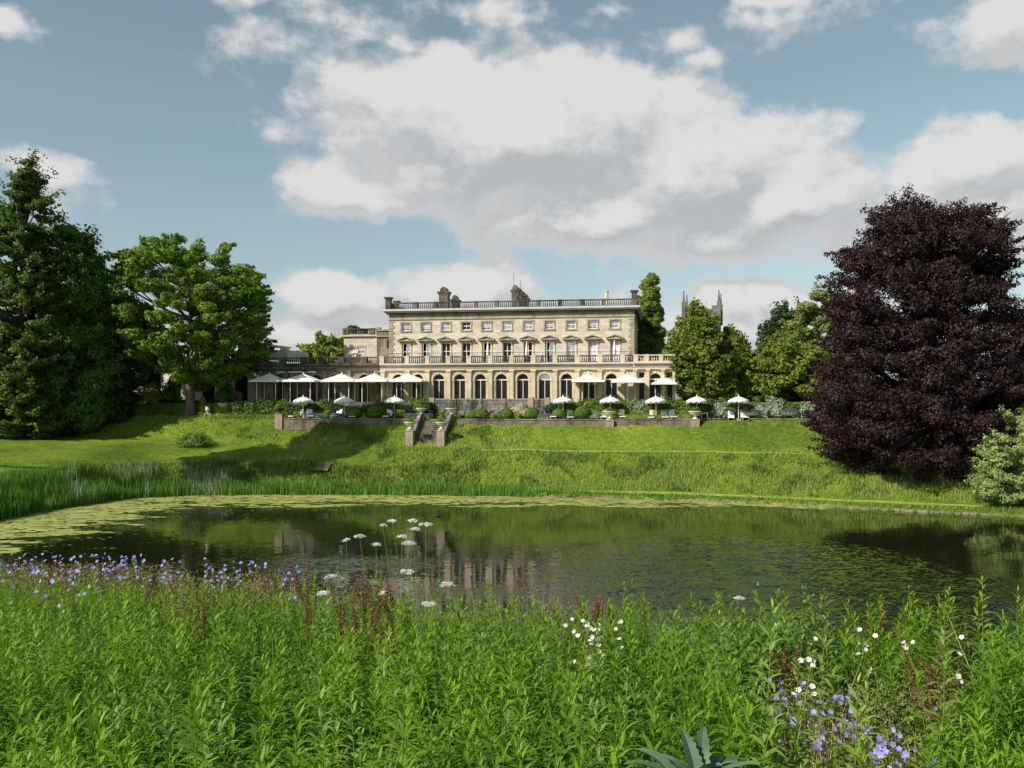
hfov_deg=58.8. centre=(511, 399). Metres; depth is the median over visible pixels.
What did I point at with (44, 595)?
blue geraniums
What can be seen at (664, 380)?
terrace umbrella
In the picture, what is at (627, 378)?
terrace umbrella
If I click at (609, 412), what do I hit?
stone urn
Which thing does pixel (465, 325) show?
sash window
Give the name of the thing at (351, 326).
dark tree
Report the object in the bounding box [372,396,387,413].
border shrub
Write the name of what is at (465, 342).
french window
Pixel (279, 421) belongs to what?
stone pier
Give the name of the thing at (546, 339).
french window
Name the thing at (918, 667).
dock plant
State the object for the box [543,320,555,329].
sash window
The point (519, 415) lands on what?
plant
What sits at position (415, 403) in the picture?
border shrub
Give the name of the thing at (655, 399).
fringed parasol
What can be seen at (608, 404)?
border shrub
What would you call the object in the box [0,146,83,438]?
conifer tree
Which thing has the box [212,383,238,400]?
terrace bush
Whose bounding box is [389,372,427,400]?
terrace umbrella
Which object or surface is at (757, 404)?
garden wall
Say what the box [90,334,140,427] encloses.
dark tree
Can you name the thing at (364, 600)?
dock plant
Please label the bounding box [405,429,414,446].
stone pier
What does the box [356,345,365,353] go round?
sash window
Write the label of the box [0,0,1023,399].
sky
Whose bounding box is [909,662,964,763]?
dock plant
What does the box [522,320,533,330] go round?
sash window
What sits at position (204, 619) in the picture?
dock plant
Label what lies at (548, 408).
border shrub
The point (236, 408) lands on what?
border shrub
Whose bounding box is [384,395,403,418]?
fringed parasol
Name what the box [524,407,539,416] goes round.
box ball
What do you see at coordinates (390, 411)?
sun lounger
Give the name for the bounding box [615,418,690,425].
garden wall
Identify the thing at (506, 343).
french window
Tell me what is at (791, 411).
lavender plant
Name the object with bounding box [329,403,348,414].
border shrub
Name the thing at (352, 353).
garden awning
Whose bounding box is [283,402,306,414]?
border shrub
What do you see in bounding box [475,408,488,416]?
box ball
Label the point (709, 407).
border shrub
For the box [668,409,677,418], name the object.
sun lounger
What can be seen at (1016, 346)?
dark tree
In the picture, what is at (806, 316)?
pale tree
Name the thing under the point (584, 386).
arched door
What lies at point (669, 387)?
side window
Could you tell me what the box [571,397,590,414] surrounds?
border shrub
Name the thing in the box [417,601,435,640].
umbel flower
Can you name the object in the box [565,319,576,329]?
sash window
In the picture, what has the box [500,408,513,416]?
box ball
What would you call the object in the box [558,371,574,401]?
arched door
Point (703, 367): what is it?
yew tree
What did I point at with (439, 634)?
leafy herbs
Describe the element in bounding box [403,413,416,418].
lavender plant
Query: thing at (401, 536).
umbel flower
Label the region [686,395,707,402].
fringed parasol
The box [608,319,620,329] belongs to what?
sash window
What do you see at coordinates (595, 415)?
plant
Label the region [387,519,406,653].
umbel flower
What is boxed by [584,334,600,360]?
french window
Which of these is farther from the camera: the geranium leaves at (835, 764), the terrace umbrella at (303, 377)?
the terrace umbrella at (303, 377)
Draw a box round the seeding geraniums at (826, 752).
[734,668,979,767]
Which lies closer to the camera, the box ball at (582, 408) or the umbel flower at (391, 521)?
the umbel flower at (391, 521)
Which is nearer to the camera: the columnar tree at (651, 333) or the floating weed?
the floating weed
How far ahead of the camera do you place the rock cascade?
97.20 m
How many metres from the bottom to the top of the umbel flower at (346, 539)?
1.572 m
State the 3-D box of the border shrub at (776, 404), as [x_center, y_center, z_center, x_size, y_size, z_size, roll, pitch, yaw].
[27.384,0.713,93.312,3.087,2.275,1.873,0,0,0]
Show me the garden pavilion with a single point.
(243, 387)
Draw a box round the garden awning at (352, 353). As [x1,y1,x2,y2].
[346,350,358,362]
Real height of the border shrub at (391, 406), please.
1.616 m
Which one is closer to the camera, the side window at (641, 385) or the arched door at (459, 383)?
the side window at (641, 385)
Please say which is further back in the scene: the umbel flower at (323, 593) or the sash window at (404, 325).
the sash window at (404, 325)
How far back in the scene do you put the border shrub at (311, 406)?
101.07 m
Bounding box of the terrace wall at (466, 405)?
[429,397,550,418]
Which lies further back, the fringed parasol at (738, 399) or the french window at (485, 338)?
the french window at (485, 338)
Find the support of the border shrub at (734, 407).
on the ground at (150, 444)
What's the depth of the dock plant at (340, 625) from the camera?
7.60 m
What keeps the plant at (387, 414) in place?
on the ground at (150, 444)
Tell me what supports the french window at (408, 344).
in the manor house
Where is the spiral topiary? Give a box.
[195,396,206,414]
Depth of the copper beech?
76.03 m
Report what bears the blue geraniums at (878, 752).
on the ground at (150, 444)
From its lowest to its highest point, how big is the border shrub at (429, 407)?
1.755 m
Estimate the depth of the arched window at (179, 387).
111.94 m
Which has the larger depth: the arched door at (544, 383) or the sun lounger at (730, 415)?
the arched door at (544, 383)
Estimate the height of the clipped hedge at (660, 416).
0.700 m
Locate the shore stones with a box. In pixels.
[543,495,1023,517]
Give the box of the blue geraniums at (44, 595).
[0,552,300,702]
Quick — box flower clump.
[651,409,662,413]
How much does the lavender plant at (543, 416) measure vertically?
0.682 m
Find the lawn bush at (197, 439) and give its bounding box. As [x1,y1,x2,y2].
[170,429,217,446]
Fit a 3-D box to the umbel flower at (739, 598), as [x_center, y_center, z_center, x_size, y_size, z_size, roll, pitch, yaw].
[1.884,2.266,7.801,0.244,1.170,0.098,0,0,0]
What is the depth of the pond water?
52.84 m
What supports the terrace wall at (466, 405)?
on the ground at (150, 444)
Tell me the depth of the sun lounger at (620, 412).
94.98 m
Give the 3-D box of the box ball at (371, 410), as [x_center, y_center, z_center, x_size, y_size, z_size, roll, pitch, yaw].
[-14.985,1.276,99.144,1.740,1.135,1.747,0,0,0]
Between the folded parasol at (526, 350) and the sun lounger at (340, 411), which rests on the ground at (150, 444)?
the sun lounger at (340, 411)
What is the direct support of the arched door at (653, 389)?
in the manor house
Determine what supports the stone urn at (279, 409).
on the stone pier at (279, 421)
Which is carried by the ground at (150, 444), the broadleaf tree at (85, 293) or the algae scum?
the broadleaf tree at (85, 293)
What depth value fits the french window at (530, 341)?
105.70 m
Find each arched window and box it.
[169,377,180,399]
[202,383,214,399]
[235,376,247,400]
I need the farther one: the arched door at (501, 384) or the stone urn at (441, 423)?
the arched door at (501, 384)
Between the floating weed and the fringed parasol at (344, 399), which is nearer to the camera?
the floating weed
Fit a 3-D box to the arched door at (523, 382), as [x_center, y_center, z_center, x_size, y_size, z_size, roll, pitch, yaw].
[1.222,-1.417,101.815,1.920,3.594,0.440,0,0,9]
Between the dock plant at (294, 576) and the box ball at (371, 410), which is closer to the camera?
the dock plant at (294, 576)
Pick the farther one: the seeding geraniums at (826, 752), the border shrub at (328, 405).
the border shrub at (328, 405)
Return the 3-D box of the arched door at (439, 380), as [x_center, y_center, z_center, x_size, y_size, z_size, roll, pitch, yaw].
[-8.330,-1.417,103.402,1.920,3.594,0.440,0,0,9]
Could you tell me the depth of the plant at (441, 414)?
97.81 m
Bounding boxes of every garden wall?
[231,402,420,419]
[284,418,408,429]
[458,419,605,425]
[550,402,803,417]
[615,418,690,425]
[700,418,811,420]
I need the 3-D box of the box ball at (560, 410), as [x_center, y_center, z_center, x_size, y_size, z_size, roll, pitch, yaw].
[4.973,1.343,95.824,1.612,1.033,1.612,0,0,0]
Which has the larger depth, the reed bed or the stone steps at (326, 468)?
the stone steps at (326, 468)
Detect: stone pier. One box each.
[274,414,285,429]
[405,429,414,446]
[436,429,446,446]
[605,418,614,427]
[691,419,699,426]
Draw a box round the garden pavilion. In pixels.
[161,344,308,401]
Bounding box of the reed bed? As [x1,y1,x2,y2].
[0,460,1023,519]
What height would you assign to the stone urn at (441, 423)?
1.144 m
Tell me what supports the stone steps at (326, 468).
on the ground at (150, 444)
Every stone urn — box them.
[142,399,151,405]
[204,404,210,412]
[217,398,228,406]
[275,408,284,413]
[404,417,415,428]
[416,404,426,414]
[435,418,446,428]
[446,404,456,414]
[604,407,615,417]
[688,407,701,418]
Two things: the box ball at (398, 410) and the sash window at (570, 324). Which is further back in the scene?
the sash window at (570, 324)
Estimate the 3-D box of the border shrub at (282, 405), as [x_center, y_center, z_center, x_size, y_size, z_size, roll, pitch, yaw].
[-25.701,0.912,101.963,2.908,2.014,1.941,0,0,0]
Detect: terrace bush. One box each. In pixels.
[157,379,184,399]
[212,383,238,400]
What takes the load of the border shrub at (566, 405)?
on the ground at (150, 444)
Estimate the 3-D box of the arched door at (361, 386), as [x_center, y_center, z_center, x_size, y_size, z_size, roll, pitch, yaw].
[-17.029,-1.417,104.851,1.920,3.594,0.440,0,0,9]
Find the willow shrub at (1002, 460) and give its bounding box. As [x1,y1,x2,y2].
[963,404,1023,506]
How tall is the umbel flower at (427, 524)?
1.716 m
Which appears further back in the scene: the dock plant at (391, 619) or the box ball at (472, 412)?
the box ball at (472, 412)
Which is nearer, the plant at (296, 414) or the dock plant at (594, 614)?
the dock plant at (594, 614)
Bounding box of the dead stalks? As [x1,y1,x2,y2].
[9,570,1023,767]
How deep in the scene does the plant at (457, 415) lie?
97.02 m
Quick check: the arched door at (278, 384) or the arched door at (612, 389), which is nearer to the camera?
the arched door at (612, 389)
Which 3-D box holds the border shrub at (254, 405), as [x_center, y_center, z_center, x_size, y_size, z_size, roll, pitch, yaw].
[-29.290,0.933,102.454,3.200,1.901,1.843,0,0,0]
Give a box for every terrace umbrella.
[249,372,284,401]
[282,372,319,401]
[320,372,356,401]
[354,372,389,401]
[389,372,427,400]
[571,372,604,397]
[611,372,643,401]
[651,376,676,384]
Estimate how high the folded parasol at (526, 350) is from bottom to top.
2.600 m
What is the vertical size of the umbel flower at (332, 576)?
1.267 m
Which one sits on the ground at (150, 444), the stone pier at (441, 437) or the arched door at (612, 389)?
the stone pier at (441, 437)
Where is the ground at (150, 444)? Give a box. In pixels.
[0,400,1023,767]
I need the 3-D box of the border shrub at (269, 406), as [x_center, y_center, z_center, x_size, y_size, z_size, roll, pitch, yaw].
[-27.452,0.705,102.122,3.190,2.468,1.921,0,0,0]
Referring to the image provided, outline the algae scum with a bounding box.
[0,495,826,553]
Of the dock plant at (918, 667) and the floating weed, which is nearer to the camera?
the dock plant at (918, 667)
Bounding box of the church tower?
[682,290,722,331]
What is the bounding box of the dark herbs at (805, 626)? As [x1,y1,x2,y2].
[704,581,849,731]
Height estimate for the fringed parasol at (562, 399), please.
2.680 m
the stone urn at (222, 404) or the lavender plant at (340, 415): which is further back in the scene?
the stone urn at (222, 404)
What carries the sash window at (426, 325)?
in the manor house
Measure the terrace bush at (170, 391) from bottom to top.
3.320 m
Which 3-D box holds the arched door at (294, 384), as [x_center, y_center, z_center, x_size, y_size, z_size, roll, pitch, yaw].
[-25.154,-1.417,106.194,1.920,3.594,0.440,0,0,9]
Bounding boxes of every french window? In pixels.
[397,337,413,362]
[417,336,433,361]
[437,336,453,361]
[457,336,473,361]
[478,336,494,361]
[498,335,514,361]
[519,335,535,361]
[540,335,557,361]
[562,335,579,360]
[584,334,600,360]
[606,334,622,360]
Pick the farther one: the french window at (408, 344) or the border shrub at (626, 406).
the french window at (408, 344)
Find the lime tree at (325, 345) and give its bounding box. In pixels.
[296,330,343,362]
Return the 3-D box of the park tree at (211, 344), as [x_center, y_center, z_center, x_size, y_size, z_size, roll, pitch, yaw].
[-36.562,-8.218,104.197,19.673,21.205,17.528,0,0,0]
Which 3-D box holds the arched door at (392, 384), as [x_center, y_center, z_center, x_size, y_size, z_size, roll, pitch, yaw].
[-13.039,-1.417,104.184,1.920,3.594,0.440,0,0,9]
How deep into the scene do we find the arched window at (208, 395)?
111.29 m
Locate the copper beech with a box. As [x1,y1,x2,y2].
[798,182,1023,482]
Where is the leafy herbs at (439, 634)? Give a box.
[0,559,1023,764]
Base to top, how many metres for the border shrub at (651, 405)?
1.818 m
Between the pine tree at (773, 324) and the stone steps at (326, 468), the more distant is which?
the pine tree at (773, 324)
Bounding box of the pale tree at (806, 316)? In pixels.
[776,280,848,367]
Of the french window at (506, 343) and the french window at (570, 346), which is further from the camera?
the french window at (506, 343)
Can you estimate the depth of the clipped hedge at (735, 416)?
93.38 m
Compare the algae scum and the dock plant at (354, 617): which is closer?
the dock plant at (354, 617)
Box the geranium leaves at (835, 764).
[733,675,965,767]
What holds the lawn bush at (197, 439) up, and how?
on the ground at (150, 444)
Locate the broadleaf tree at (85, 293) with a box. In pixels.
[24,209,131,436]
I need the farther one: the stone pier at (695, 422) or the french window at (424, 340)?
the french window at (424, 340)
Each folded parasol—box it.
[486,343,489,355]
[525,341,527,357]
[613,340,615,356]
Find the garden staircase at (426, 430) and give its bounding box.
[413,413,452,442]
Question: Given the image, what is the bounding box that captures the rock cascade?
[504,402,532,418]
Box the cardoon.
[623,726,757,767]
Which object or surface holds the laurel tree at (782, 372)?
on the ground at (150, 444)
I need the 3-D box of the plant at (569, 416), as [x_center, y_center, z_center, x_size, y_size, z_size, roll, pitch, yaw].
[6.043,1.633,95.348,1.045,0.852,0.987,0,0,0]
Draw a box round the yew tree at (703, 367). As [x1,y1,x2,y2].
[662,297,744,401]
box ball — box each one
[322,411,330,417]
[347,407,361,416]
[367,406,382,415]
[394,407,408,416]
[467,409,475,417]
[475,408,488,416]
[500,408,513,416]
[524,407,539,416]
[552,408,566,416]
[573,406,589,416]
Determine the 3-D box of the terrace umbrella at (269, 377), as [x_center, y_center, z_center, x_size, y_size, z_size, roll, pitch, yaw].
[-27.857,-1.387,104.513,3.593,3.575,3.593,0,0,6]
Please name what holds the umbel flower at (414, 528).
on the ground at (150, 444)
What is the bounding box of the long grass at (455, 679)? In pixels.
[0,566,1023,767]
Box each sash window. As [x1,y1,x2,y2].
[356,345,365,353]
[400,322,411,331]
[420,321,431,331]
[440,321,451,331]
[460,321,471,331]
[480,320,492,330]
[501,320,512,330]
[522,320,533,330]
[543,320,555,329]
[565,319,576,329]
[586,319,598,329]
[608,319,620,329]
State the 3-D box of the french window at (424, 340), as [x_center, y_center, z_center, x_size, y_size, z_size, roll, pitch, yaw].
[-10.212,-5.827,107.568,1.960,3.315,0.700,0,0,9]
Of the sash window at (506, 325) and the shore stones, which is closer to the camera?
the shore stones
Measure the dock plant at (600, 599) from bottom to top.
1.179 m
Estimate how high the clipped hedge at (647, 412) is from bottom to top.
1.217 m
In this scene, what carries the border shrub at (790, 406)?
on the ground at (150, 444)
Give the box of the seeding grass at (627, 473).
[268,436,1020,502]
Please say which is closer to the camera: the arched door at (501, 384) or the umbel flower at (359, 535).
the umbel flower at (359, 535)
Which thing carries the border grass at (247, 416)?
on the ground at (150, 444)
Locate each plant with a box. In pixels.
[184,578,213,653]
[191,594,215,652]
[285,559,319,655]
[293,411,302,417]
[303,413,321,417]
[327,572,351,650]
[330,413,346,417]
[342,592,373,685]
[349,558,371,708]
[364,570,389,733]
[372,580,408,668]
[377,583,401,662]
[382,411,390,417]
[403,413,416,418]
[423,413,432,418]
[437,410,445,417]
[454,412,461,418]
[489,414,498,417]
[514,412,523,418]
[536,413,554,418]
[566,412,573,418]
[570,592,608,643]
[576,598,600,657]
[589,410,600,418]
[739,409,759,414]
[767,640,813,729]
[779,409,799,414]
[863,597,904,665]
[896,626,954,734]
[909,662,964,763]
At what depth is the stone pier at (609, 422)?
93.35 m
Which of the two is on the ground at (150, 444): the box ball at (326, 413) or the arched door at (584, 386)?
the box ball at (326, 413)
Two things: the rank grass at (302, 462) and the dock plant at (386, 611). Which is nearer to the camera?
the dock plant at (386, 611)
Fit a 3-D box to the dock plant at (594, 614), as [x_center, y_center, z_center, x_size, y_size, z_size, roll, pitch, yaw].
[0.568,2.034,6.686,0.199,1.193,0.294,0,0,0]
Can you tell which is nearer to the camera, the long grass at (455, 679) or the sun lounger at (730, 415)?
the long grass at (455, 679)
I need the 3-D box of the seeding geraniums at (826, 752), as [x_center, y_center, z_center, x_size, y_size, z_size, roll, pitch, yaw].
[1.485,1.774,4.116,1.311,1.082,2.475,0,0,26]
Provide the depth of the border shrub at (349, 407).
100.20 m
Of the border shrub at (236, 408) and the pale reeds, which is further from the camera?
the border shrub at (236, 408)
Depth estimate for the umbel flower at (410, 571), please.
7.40 m
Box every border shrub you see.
[226,401,247,415]
[239,400,263,414]
[255,395,278,414]
[272,399,293,415]
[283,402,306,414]
[302,401,321,414]
[315,398,335,412]
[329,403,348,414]
[345,404,362,415]
[357,403,379,414]
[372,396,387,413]
[382,403,399,416]
[400,404,415,412]
[408,397,427,412]
[423,400,436,413]
[543,404,557,413]
[557,393,576,413]
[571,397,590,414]
[578,398,601,413]
[592,402,608,415]
[603,395,625,415]
[616,399,635,413]
[628,398,649,414]
[640,402,658,414]
[652,393,675,414]
[665,396,687,412]
[679,398,703,410]
[697,397,716,416]
[710,400,731,417]
[724,403,743,416]
[739,402,758,417]
[754,403,772,417]
[766,396,788,416]
[782,401,801,417]
[796,401,817,417]
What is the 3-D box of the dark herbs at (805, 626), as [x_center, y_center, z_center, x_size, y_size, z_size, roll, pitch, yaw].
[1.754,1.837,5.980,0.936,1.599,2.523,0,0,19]
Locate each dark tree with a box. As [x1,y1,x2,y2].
[37,302,95,436]
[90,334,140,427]
[95,256,152,391]
[123,302,164,390]
[347,325,359,333]
[993,304,1023,402]
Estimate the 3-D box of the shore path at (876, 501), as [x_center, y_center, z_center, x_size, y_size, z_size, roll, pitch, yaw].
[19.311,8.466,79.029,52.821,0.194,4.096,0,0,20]
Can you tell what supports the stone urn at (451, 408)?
on the stone pier
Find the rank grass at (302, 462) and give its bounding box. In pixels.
[0,456,480,492]
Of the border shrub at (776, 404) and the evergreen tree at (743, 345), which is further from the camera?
the evergreen tree at (743, 345)
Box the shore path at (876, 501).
[452,488,1023,508]
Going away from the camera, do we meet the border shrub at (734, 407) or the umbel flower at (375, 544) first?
the umbel flower at (375, 544)
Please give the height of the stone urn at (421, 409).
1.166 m
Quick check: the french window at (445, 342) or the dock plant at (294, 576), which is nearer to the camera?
the dock plant at (294, 576)
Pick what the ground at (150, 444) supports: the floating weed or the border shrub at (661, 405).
the border shrub at (661, 405)
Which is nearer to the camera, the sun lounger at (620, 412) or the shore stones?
the shore stones
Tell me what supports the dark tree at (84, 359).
on the ground at (150, 444)
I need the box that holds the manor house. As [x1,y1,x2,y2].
[251,285,675,401]
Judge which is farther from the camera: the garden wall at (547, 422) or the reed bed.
the garden wall at (547, 422)
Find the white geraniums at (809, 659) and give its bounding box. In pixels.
[563,617,964,753]
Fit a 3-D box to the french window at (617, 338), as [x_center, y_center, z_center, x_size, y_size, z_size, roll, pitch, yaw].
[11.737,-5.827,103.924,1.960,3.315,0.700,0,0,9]
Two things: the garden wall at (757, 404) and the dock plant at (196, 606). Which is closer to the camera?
the dock plant at (196, 606)
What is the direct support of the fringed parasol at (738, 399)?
on the ground at (150, 444)
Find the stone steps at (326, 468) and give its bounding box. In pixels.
[313,463,331,470]
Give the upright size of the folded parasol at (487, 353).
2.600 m
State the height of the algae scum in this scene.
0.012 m
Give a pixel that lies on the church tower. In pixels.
(717, 309)
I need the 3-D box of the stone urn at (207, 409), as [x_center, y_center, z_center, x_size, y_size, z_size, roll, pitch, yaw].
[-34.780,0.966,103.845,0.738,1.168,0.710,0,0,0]
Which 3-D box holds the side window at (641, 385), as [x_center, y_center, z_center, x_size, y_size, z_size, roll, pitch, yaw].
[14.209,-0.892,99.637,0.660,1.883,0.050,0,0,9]
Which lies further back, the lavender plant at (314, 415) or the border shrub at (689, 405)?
the lavender plant at (314, 415)
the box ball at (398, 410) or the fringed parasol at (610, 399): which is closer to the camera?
the fringed parasol at (610, 399)
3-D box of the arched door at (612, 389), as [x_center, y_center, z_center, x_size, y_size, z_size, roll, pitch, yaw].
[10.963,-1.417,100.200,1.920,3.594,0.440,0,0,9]
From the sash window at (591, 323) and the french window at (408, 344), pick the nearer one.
the sash window at (591, 323)
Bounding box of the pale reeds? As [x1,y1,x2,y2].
[0,458,229,504]
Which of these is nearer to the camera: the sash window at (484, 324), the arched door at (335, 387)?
the arched door at (335, 387)
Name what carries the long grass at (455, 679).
on the ground at (150, 444)
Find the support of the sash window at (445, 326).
in the manor house
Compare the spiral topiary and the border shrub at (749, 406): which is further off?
the spiral topiary
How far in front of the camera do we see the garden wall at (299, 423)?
98.65 m
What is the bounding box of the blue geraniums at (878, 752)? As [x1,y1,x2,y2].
[768,677,936,767]
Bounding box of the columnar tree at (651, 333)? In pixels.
[638,272,666,360]
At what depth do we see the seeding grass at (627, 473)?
85.01 m
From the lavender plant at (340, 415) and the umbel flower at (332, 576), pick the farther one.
the lavender plant at (340, 415)
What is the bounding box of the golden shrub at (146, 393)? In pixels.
[134,382,160,404]
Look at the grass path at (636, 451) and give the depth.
88.89 m
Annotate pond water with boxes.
[0,495,1023,754]
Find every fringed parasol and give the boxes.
[293,396,312,402]
[334,395,353,415]
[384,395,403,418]
[553,396,572,418]
[600,395,620,403]
[645,394,665,403]
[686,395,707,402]
[728,394,748,419]
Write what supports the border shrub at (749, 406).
on the ground at (150, 444)
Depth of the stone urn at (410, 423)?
93.11 m
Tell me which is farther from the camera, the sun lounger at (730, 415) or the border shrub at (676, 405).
the border shrub at (676, 405)
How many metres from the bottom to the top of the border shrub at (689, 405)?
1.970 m
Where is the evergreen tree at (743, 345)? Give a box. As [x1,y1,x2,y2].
[721,323,759,401]
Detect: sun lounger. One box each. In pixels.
[330,409,342,417]
[383,409,392,417]
[618,409,625,418]
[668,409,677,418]
[728,410,733,420]
[740,410,748,419]
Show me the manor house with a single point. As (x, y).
(440, 346)
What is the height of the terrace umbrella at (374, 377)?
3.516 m
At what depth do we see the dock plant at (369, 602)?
6.95 m
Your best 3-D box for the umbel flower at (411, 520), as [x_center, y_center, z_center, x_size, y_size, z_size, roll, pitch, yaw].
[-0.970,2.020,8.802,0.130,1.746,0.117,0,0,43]
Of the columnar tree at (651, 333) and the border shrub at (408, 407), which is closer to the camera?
the border shrub at (408, 407)
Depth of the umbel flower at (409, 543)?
8.00 m
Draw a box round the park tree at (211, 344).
[98,232,278,416]
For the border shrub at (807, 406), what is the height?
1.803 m
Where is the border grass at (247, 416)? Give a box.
[216,413,692,419]
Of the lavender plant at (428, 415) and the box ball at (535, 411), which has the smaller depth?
the box ball at (535, 411)
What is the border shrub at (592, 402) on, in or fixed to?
on the ground at (150, 444)
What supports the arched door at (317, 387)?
in the manor house
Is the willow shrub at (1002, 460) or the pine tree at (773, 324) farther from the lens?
the pine tree at (773, 324)
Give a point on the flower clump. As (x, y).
(656, 411)
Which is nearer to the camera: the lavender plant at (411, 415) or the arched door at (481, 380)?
the lavender plant at (411, 415)
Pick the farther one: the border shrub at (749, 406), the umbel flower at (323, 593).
the border shrub at (749, 406)
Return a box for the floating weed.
[0,495,843,563]
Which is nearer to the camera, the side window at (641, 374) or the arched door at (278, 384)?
the side window at (641, 374)
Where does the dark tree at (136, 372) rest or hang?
on the ground at (150, 444)
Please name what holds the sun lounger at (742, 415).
on the ground at (150, 444)
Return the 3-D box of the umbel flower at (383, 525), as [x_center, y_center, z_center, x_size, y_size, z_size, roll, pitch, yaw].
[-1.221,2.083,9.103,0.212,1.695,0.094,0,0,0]
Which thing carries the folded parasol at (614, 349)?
on the manor house
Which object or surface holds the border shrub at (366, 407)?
on the ground at (150, 444)
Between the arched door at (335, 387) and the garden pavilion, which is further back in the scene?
the garden pavilion
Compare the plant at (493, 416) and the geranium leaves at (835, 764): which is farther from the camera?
the plant at (493, 416)
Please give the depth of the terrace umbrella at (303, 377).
102.64 m
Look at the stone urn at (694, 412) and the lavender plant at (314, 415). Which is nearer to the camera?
the stone urn at (694, 412)
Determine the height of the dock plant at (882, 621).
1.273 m
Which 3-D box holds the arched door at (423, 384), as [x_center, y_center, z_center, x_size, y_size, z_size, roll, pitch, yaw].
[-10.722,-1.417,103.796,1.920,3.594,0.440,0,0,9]
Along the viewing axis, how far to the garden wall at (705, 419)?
92.75 m
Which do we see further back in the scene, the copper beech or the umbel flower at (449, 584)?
the copper beech
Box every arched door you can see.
[271,373,284,401]
[289,373,303,401]
[309,372,322,401]
[327,372,341,401]
[357,372,371,401]
[390,372,405,401]
[410,372,425,401]
[430,371,446,398]
[451,371,466,398]
[472,371,487,398]
[493,371,509,398]
[514,371,530,398]
[536,371,552,401]
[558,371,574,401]
[581,371,596,400]
[603,371,619,399]
[646,370,661,398]
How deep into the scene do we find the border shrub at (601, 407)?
95.75 m
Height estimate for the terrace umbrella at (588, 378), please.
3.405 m
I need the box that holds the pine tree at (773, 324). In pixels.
[754,299,798,356]
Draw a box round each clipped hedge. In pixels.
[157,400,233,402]
[590,409,691,418]
[618,414,690,419]
[708,411,808,419]
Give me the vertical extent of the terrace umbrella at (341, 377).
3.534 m
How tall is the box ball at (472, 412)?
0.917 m
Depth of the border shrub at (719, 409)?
93.75 m
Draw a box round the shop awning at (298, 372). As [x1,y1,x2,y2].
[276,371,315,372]
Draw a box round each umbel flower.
[296,590,329,696]
[322,574,337,616]
[342,538,349,587]
[354,534,368,615]
[369,542,380,640]
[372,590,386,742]
[380,523,394,620]
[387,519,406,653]
[396,534,406,621]
[398,540,415,609]
[400,569,414,633]
[403,527,420,619]
[407,519,418,638]
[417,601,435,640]
[419,522,431,526]
[439,581,455,628]
[734,596,745,622]
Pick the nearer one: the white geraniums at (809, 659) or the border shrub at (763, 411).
the white geraniums at (809, 659)
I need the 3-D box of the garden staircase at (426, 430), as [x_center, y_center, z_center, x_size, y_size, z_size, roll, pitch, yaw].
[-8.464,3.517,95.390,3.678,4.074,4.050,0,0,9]
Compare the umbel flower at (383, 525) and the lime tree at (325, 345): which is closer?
the umbel flower at (383, 525)
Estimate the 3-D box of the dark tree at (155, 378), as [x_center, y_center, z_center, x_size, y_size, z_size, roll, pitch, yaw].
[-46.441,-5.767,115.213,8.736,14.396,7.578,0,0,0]
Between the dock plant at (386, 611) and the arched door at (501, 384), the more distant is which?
the arched door at (501, 384)
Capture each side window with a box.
[639,372,644,377]
[639,383,644,399]
[667,385,672,399]
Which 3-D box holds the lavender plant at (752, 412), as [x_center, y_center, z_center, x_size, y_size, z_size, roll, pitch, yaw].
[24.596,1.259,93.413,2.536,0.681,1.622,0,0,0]
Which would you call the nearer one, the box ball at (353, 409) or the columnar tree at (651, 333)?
the box ball at (353, 409)
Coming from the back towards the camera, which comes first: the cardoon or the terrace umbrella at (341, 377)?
the terrace umbrella at (341, 377)
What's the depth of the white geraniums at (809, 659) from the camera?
4.93 m
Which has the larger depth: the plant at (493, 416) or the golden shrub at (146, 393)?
the golden shrub at (146, 393)
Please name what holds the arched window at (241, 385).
in the garden pavilion
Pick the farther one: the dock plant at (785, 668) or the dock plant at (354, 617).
the dock plant at (354, 617)
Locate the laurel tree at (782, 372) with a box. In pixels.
[745,328,840,402]
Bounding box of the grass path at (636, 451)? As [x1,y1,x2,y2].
[482,449,857,454]

